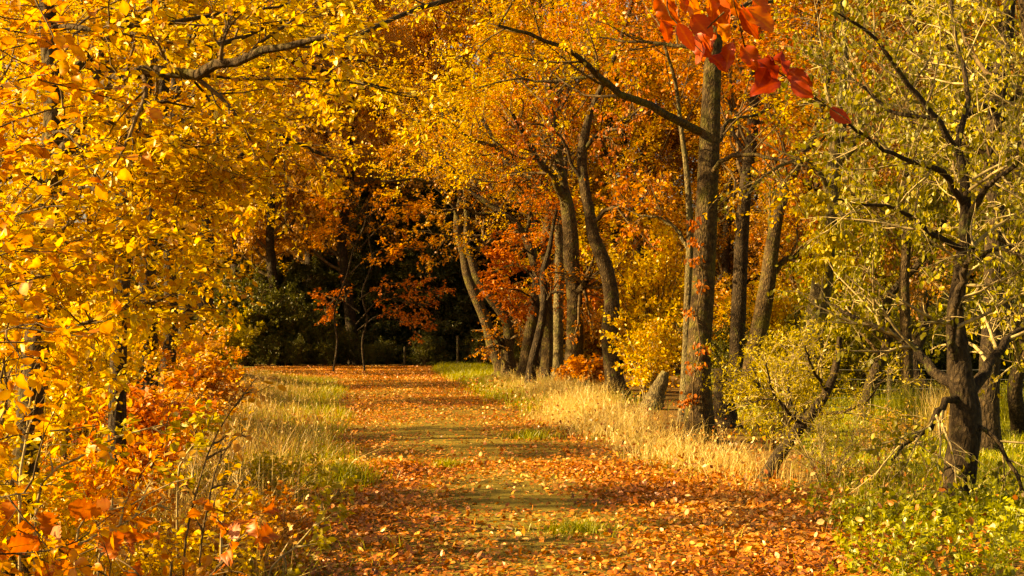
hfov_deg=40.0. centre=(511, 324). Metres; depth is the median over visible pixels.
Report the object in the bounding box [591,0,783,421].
tree
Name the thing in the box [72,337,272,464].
bush
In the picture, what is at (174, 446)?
sapling
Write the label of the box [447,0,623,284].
tree
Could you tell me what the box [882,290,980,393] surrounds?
bush
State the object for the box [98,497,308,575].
bush
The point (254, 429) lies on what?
verge grass
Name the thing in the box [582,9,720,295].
tree
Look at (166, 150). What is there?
yellow beech
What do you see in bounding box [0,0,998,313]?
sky
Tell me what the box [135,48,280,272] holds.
tree
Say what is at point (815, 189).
tree
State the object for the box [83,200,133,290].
spruce
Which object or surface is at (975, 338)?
bush
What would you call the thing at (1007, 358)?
bush
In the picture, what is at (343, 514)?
sapling
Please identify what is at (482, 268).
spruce
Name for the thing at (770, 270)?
tree
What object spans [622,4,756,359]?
tree
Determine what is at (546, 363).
tree
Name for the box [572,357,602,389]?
bush
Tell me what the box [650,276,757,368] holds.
bush
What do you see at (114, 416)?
yellow beech
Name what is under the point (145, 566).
bush
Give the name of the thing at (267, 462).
grass
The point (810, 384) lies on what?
bush
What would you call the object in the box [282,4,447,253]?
tree
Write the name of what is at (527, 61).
tree
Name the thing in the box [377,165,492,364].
spruce
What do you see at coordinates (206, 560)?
bush
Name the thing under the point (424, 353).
bush
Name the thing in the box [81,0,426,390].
tree
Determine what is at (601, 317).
bush
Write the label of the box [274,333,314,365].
bush
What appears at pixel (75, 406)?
bush
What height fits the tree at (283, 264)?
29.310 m
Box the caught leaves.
[458,374,1023,575]
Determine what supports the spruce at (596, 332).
on the ground at (675, 392)
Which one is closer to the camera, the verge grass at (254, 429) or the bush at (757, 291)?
the verge grass at (254, 429)
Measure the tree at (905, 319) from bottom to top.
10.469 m
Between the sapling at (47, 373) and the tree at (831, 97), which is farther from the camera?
the tree at (831, 97)
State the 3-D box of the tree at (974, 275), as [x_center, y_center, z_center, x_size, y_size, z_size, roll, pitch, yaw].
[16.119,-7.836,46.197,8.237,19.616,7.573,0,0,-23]
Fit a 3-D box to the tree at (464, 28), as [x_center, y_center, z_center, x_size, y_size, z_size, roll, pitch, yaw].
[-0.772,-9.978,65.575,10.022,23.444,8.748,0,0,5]
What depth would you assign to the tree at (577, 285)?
33.85 m
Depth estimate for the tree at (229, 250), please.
70.52 m
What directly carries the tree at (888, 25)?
on the meadow
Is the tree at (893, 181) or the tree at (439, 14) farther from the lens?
the tree at (439, 14)
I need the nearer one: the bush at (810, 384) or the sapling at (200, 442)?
the sapling at (200, 442)
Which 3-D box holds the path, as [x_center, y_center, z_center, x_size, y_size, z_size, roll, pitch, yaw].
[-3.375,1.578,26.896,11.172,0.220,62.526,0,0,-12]
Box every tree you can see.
[0,0,70,240]
[0,0,93,355]
[0,0,129,303]
[0,0,169,257]
[0,0,496,408]
[0,1,164,299]
[16,2,250,314]
[67,14,266,287]
[71,0,371,395]
[73,0,330,364]
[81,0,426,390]
[85,66,200,278]
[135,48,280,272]
[158,0,328,363]
[184,0,358,365]
[198,52,327,283]
[239,0,457,364]
[248,1,395,305]
[277,202,356,280]
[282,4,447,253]
[304,0,856,443]
[334,0,476,251]
[339,0,535,227]
[340,0,494,203]
[357,33,541,375]
[364,70,582,377]
[391,0,598,324]
[396,75,540,378]
[412,0,648,363]
[415,56,603,380]
[437,0,513,87]
[447,0,606,193]
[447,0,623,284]
[453,0,660,385]
[460,0,736,370]
[462,72,595,378]
[483,0,615,206]
[486,0,736,399]
[512,167,583,385]
[527,0,697,368]
[536,0,671,358]
[570,1,743,298]
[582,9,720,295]
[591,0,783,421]
[620,0,783,293]
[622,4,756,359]
[622,5,803,282]
[636,0,907,393]
[639,1,814,371]
[651,0,822,294]
[680,1,853,279]
[682,0,907,301]
[695,0,978,432]
[721,0,937,406]
[725,0,905,311]
[727,0,904,324]
[753,0,1023,517]
[766,0,1016,409]
[775,54,1022,419]
[791,187,863,435]
[796,0,1023,378]
[798,2,894,278]
[820,27,1021,404]
[831,6,976,299]
[832,12,993,299]
[837,0,1023,453]
[857,0,1023,402]
[860,0,1018,297]
[878,0,1023,433]
[919,0,1023,319]
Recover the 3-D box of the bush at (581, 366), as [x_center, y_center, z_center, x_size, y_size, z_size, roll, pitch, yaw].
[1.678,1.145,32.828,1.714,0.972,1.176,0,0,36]
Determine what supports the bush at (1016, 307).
on the meadow
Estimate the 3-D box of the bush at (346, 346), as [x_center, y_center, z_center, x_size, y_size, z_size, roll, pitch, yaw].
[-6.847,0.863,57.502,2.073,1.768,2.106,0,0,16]
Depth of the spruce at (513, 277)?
64.97 m
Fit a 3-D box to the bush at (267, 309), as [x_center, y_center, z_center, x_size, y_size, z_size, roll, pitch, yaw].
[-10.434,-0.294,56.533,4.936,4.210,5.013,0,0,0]
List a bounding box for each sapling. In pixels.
[0,357,58,575]
[0,497,281,575]
[21,410,190,574]
[74,445,204,565]
[81,475,177,575]
[140,398,231,575]
[172,377,286,575]
[174,424,267,572]
[207,459,266,575]
[268,465,363,575]
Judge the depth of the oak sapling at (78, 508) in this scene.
4.57 m
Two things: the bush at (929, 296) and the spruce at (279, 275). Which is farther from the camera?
the spruce at (279, 275)
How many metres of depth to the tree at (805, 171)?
46.41 m
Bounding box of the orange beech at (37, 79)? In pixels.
[0,0,167,575]
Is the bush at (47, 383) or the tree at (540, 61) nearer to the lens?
the bush at (47, 383)
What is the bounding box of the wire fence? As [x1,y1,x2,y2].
[712,368,1008,408]
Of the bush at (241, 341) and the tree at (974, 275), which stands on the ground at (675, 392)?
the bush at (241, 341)
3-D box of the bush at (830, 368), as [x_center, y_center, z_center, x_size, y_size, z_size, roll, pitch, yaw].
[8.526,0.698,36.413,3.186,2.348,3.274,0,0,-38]
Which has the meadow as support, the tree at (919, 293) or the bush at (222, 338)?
the tree at (919, 293)
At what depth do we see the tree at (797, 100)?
64.36 m
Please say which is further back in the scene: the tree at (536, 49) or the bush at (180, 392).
the tree at (536, 49)
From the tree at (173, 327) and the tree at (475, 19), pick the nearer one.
the tree at (173, 327)
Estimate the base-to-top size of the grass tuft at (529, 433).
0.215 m
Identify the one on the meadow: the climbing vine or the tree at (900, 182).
the tree at (900, 182)
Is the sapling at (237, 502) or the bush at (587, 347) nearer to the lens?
the sapling at (237, 502)
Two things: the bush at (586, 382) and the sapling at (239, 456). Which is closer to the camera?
the sapling at (239, 456)
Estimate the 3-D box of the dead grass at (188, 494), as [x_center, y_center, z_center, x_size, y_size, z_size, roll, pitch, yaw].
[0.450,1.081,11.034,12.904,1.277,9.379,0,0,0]
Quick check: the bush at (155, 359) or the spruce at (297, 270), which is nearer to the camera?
the bush at (155, 359)
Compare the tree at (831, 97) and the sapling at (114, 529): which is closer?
the sapling at (114, 529)
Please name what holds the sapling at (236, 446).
on the ground at (675, 392)
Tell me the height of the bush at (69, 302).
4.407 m
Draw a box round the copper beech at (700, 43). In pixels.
[653,0,850,123]
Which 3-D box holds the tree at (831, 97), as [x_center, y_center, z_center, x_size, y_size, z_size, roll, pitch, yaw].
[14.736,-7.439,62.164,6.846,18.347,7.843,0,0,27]
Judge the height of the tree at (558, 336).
8.827 m
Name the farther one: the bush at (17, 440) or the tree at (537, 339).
the tree at (537, 339)
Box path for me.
[131,366,764,575]
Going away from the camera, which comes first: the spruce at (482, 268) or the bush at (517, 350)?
the bush at (517, 350)
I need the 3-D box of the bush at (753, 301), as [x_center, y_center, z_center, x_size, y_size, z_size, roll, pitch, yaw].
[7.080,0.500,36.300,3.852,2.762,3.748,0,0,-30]
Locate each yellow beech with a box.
[0,0,321,524]
[0,0,460,575]
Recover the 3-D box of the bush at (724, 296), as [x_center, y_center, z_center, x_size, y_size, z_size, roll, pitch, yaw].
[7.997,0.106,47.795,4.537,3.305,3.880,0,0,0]
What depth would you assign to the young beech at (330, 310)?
49.81 m
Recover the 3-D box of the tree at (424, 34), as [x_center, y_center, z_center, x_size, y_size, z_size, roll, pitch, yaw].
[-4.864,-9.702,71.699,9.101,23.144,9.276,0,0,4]
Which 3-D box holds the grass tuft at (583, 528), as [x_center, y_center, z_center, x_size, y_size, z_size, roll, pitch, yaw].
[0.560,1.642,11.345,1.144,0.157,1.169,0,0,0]
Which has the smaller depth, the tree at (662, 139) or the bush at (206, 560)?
the bush at (206, 560)
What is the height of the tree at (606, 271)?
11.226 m
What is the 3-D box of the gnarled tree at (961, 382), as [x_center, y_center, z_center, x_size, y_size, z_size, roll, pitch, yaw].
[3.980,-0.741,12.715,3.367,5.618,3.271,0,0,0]
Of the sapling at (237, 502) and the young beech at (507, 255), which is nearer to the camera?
the sapling at (237, 502)
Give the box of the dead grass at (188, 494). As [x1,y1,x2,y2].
[4,408,1023,575]
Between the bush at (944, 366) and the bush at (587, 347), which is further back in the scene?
the bush at (587, 347)
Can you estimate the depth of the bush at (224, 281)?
56.43 m
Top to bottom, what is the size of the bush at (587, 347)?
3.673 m
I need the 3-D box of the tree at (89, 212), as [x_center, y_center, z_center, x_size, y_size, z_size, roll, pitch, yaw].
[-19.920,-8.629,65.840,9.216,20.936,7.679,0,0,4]
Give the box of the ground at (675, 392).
[0,355,1023,575]
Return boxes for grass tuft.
[280,456,399,489]
[418,457,474,468]
[491,425,569,440]
[512,513,653,540]
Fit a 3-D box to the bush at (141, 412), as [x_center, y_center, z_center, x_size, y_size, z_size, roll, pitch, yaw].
[-2.971,0.957,11.612,1.294,1.369,1.340,0,0,0]
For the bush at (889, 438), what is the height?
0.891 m
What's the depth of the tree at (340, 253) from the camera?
58.88 m
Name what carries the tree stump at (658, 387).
on the ground at (675, 392)
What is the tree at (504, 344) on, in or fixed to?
on the ground at (675, 392)
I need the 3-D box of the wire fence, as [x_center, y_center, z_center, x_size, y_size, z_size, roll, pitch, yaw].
[7.550,1.380,26.993,8.389,1.082,0.133,0,0,0]
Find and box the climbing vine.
[677,216,712,441]
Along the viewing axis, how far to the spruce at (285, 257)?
81.06 m
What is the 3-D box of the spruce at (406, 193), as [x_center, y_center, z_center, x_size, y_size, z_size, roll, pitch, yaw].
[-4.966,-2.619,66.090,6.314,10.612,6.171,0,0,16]
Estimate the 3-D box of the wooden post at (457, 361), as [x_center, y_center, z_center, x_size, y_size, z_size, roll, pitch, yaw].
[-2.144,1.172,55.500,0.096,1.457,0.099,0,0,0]
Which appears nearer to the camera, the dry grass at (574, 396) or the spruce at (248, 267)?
the dry grass at (574, 396)
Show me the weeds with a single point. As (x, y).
(992, 508)
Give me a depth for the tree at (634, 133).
53.06 m
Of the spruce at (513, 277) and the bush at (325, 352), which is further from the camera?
the spruce at (513, 277)
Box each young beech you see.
[299,171,442,370]
[308,196,455,369]
[472,222,603,359]
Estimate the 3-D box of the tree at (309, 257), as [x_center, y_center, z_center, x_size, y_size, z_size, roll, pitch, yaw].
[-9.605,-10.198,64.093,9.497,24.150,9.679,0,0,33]
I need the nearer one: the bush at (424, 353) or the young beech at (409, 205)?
the young beech at (409, 205)
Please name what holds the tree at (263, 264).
on the ground at (675, 392)
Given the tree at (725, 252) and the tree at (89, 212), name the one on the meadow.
the tree at (725, 252)
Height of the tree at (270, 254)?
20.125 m
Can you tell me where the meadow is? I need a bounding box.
[674,367,1023,562]
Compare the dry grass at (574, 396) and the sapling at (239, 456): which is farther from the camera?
the dry grass at (574, 396)
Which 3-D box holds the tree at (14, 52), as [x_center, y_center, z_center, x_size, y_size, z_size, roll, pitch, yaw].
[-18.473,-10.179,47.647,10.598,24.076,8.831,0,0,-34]
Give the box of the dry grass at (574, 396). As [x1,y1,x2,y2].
[478,360,924,510]
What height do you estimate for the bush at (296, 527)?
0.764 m
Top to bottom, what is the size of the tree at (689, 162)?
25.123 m
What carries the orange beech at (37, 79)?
on the ground at (675, 392)
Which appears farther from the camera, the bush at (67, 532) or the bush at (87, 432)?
the bush at (87, 432)
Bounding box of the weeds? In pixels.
[787,460,1023,575]
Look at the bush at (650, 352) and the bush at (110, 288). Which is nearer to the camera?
the bush at (650, 352)
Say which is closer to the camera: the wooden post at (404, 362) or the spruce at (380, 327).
the wooden post at (404, 362)
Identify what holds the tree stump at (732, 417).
on the ground at (675, 392)
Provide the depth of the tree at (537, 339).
34.93 m
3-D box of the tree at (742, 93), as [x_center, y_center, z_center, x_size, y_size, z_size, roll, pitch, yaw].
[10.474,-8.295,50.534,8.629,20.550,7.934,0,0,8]
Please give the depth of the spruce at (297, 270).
59.74 m
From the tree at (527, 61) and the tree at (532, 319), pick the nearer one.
the tree at (532, 319)
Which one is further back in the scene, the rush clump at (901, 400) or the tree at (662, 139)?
the tree at (662, 139)
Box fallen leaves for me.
[0,364,1023,575]
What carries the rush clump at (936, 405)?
on the meadow
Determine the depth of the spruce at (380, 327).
61.26 m
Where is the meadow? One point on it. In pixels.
(882, 461)
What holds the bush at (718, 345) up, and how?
on the meadow
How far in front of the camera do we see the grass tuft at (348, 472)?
14.54 m
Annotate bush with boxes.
[0,231,138,511]
[0,232,58,365]
[0,244,89,505]
[0,310,89,536]
[0,462,104,575]
[13,270,160,469]
[15,541,224,575]
[37,404,207,575]
[38,505,273,575]
[53,275,89,343]
[54,292,218,404]
[56,267,138,325]
[67,357,224,515]
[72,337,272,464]
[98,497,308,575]
[129,261,225,347]
[157,256,280,357]
[157,314,242,389]
[158,336,254,414]
[182,480,326,555]
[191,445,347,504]
[193,265,308,365]
[213,310,260,376]
[216,299,268,365]
[231,286,331,365]
[237,330,258,365]
[247,331,288,365]
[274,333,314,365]
[281,304,351,365]
[306,338,338,365]
[321,324,364,365]
[353,340,384,365]
[370,337,402,364]
[404,333,442,364]
[459,326,500,363]
[490,286,565,365]
[498,322,521,366]
[519,277,602,361]
[551,354,604,387]
[563,268,679,371]
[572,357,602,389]
[575,198,721,390]
[599,307,682,399]
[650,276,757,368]
[673,303,800,386]
[676,315,871,449]
[712,280,792,350]
[713,252,852,385]
[713,297,833,383]
[730,276,792,322]
[763,389,900,482]
[777,265,946,396]
[790,311,874,390]
[803,300,946,392]
[845,399,948,467]
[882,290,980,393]
[896,318,1009,393]
[916,281,982,313]
[916,281,1023,386]
[966,308,1023,387]
[1005,297,1023,317]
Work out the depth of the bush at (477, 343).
58.37 m
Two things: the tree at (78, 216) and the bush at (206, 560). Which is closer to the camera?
the bush at (206, 560)
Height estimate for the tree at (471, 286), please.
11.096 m
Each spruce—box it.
[55,206,88,301]
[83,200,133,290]
[224,229,265,322]
[253,242,292,308]
[255,264,285,363]
[272,257,333,364]
[284,237,333,336]
[306,244,361,362]
[324,220,376,337]
[326,162,433,363]
[356,155,444,356]
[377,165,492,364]
[428,186,522,363]
[484,173,534,362]
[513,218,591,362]
[554,248,603,355]
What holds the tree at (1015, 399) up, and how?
on the ground at (675, 392)
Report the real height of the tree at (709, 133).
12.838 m
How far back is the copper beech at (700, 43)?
3.00 m
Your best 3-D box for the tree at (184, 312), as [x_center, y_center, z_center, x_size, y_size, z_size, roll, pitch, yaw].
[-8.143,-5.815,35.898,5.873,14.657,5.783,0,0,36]
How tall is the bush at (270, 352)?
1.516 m
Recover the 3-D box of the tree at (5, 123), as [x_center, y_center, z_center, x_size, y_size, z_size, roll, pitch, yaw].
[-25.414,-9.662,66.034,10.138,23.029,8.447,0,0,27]
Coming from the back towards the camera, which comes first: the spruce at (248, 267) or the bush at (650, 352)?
the spruce at (248, 267)
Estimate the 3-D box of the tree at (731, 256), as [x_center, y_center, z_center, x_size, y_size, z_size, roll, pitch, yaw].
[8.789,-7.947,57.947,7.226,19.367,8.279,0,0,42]
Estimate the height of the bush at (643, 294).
4.730 m
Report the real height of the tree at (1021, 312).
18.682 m
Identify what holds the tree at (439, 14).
on the ground at (675, 392)
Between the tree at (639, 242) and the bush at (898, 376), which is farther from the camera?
the tree at (639, 242)
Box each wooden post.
[403,347,405,365]
[456,335,458,363]
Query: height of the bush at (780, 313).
3.666 m
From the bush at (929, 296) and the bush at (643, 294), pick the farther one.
the bush at (929, 296)
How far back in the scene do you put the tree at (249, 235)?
57.93 m
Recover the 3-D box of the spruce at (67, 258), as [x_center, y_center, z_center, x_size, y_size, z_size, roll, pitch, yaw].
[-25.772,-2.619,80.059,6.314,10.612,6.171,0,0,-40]
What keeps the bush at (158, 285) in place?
on the ground at (675, 392)
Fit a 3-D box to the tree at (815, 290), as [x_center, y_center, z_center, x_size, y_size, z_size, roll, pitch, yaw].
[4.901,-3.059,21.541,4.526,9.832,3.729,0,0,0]
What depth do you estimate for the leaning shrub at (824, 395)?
14.84 m
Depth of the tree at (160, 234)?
75.09 m
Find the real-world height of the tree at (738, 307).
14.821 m
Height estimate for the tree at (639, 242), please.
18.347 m
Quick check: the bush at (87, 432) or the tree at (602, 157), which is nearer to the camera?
the bush at (87, 432)
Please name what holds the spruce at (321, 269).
on the ground at (675, 392)
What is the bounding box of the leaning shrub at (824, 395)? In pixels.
[716,291,934,480]
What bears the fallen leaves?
on the ground at (675, 392)
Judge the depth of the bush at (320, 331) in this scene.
56.68 m
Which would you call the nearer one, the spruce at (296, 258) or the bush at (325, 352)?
the bush at (325, 352)
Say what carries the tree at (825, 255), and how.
on the ground at (675, 392)
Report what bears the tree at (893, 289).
on the meadow
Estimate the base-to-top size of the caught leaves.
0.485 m
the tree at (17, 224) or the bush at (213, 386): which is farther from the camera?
the tree at (17, 224)
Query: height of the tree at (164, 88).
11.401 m
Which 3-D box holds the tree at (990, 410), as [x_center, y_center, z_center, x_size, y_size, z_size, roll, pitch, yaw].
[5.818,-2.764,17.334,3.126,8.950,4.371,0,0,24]
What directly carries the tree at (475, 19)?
on the ground at (675, 392)
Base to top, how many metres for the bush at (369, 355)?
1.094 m
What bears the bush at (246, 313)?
on the ground at (675, 392)
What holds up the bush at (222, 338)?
on the ground at (675, 392)
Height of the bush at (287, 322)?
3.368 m
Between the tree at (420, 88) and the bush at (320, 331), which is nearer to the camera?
the bush at (320, 331)
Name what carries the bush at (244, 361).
on the ground at (675, 392)
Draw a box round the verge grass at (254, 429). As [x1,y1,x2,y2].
[0,368,363,575]
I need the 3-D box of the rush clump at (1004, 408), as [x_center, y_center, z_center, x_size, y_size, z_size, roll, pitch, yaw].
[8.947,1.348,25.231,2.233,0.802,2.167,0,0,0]
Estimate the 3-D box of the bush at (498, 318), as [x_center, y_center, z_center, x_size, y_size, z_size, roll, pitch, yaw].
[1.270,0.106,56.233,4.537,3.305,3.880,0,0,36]
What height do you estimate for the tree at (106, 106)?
13.696 m
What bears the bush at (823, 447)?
on the ground at (675, 392)
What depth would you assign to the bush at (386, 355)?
58.36 m
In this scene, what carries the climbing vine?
attached to the tree at (709, 133)
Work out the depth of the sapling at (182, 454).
6.40 m
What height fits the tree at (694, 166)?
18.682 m
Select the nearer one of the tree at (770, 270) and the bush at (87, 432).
the bush at (87, 432)
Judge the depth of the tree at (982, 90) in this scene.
13.75 m
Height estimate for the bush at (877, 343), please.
3.207 m
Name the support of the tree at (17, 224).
on the ground at (675, 392)
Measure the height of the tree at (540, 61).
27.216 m
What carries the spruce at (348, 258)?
on the ground at (675, 392)
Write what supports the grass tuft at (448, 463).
on the path
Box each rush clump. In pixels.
[847,382,947,431]
[888,380,949,436]
[1000,380,1023,420]
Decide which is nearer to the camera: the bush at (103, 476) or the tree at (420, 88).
the bush at (103, 476)
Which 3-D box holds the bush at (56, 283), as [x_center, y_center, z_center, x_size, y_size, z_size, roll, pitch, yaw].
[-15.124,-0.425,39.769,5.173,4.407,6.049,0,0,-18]
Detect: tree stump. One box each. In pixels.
[637,371,668,409]
[713,367,742,428]

